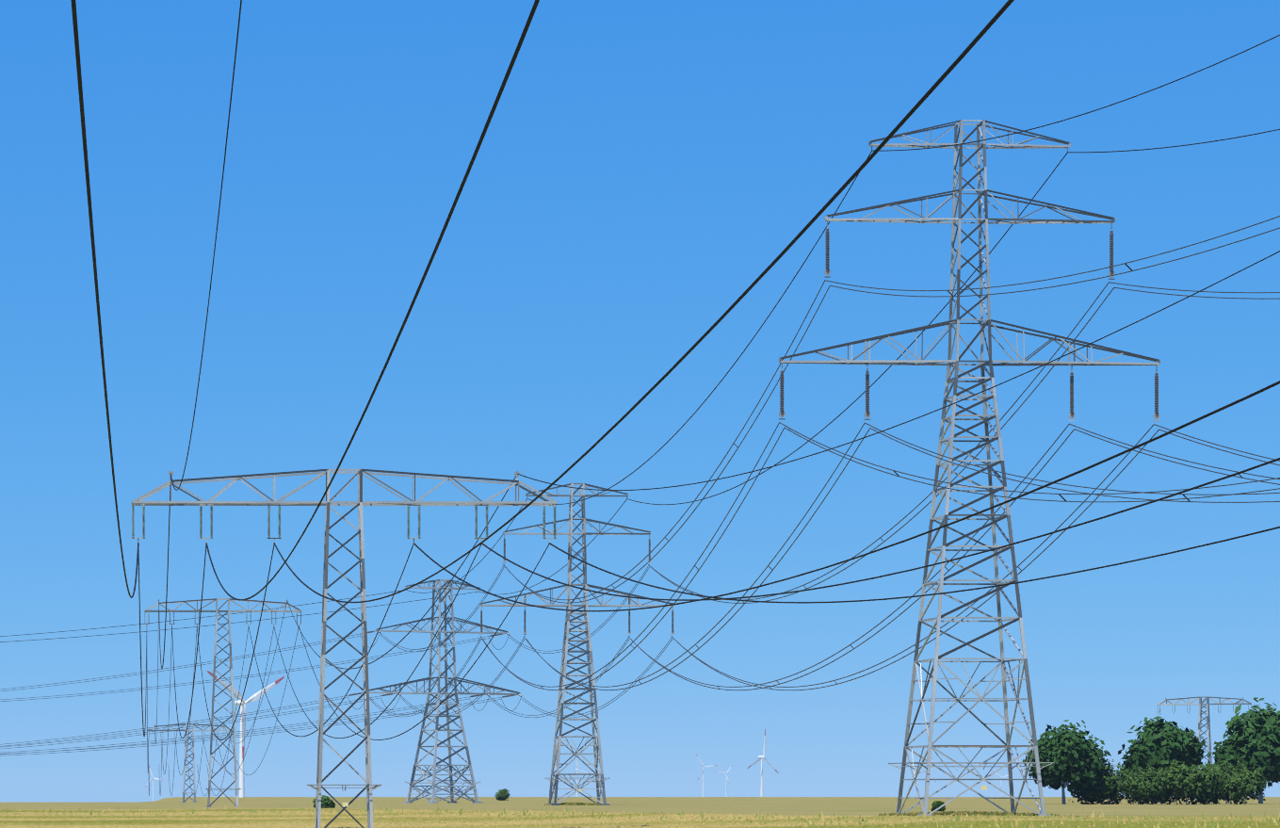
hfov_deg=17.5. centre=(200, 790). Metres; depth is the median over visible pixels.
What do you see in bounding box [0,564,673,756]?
wires bundle
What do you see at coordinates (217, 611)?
pylon
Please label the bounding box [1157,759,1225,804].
bush
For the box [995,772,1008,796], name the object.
wind turbine
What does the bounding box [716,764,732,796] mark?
wind turbine
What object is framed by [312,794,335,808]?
bush
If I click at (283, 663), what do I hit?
power lines
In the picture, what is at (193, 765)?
pylon
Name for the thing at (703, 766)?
wind turbine
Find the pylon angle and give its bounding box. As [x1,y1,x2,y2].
[362,579,520,803]
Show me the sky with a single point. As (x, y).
(638, 166)
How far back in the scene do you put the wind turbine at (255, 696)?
3267.27 m
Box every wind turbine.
[145,765,162,801]
[206,670,284,797]
[568,755,588,796]
[696,754,717,796]
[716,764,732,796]
[747,729,778,796]
[918,755,936,782]
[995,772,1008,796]
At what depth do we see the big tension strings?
929.29 m
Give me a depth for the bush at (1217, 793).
832.05 m
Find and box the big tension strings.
[348,631,521,697]
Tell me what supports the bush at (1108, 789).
on the ground
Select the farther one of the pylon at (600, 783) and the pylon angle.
the pylon angle
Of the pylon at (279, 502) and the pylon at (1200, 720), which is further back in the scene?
the pylon at (1200, 720)
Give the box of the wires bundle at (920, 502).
[479,215,1279,690]
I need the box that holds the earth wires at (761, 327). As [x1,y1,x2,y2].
[0,34,1279,642]
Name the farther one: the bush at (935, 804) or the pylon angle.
the pylon angle
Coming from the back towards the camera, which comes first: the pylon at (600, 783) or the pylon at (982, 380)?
the pylon at (600, 783)
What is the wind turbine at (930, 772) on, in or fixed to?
on the ground
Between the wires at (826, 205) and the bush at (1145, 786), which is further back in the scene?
the bush at (1145, 786)
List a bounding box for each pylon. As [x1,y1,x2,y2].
[130,469,557,827]
[144,598,301,807]
[147,723,229,802]
[479,483,674,805]
[778,119,1160,816]
[1156,696,1251,799]
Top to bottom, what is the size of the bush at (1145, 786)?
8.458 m
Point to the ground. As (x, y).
(849, 806)
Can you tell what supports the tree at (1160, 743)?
on the ground
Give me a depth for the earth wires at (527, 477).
158.80 m
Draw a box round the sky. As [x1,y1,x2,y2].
[0,0,1279,802]
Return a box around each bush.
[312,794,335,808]
[494,788,510,800]
[930,800,945,810]
[1069,782,1100,804]
[1073,759,1134,804]
[1115,765,1166,804]
[1139,768,1181,804]
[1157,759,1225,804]
[1175,764,1227,804]
[1196,760,1258,804]
[1218,767,1269,804]
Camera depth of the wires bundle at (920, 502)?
386.81 m
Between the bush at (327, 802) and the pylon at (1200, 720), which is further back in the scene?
the pylon at (1200, 720)
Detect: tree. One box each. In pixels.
[1021,719,1111,804]
[1117,711,1206,803]
[1206,696,1279,803]
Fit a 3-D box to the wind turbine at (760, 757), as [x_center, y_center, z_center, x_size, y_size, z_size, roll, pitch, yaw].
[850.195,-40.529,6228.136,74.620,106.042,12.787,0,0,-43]
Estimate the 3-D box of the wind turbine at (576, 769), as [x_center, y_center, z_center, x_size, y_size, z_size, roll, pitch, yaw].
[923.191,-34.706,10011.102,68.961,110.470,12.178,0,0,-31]
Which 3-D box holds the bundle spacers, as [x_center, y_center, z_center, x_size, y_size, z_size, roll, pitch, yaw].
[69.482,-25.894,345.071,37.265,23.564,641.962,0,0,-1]
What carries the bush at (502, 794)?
on the ground
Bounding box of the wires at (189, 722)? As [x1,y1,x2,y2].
[146,604,298,795]
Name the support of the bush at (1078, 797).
on the ground
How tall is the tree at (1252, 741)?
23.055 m
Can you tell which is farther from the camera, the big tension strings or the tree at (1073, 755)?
the big tension strings
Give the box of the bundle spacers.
[508,263,1242,688]
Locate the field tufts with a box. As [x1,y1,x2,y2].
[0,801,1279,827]
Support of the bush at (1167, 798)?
on the ground
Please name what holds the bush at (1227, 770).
on the ground
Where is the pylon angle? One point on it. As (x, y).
(433, 784)
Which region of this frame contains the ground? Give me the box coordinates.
[0,796,1279,816]
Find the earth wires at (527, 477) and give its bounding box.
[158,0,1279,669]
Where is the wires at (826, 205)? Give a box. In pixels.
[70,0,1279,612]
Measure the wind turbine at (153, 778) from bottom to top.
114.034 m
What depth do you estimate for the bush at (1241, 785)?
831.63 m

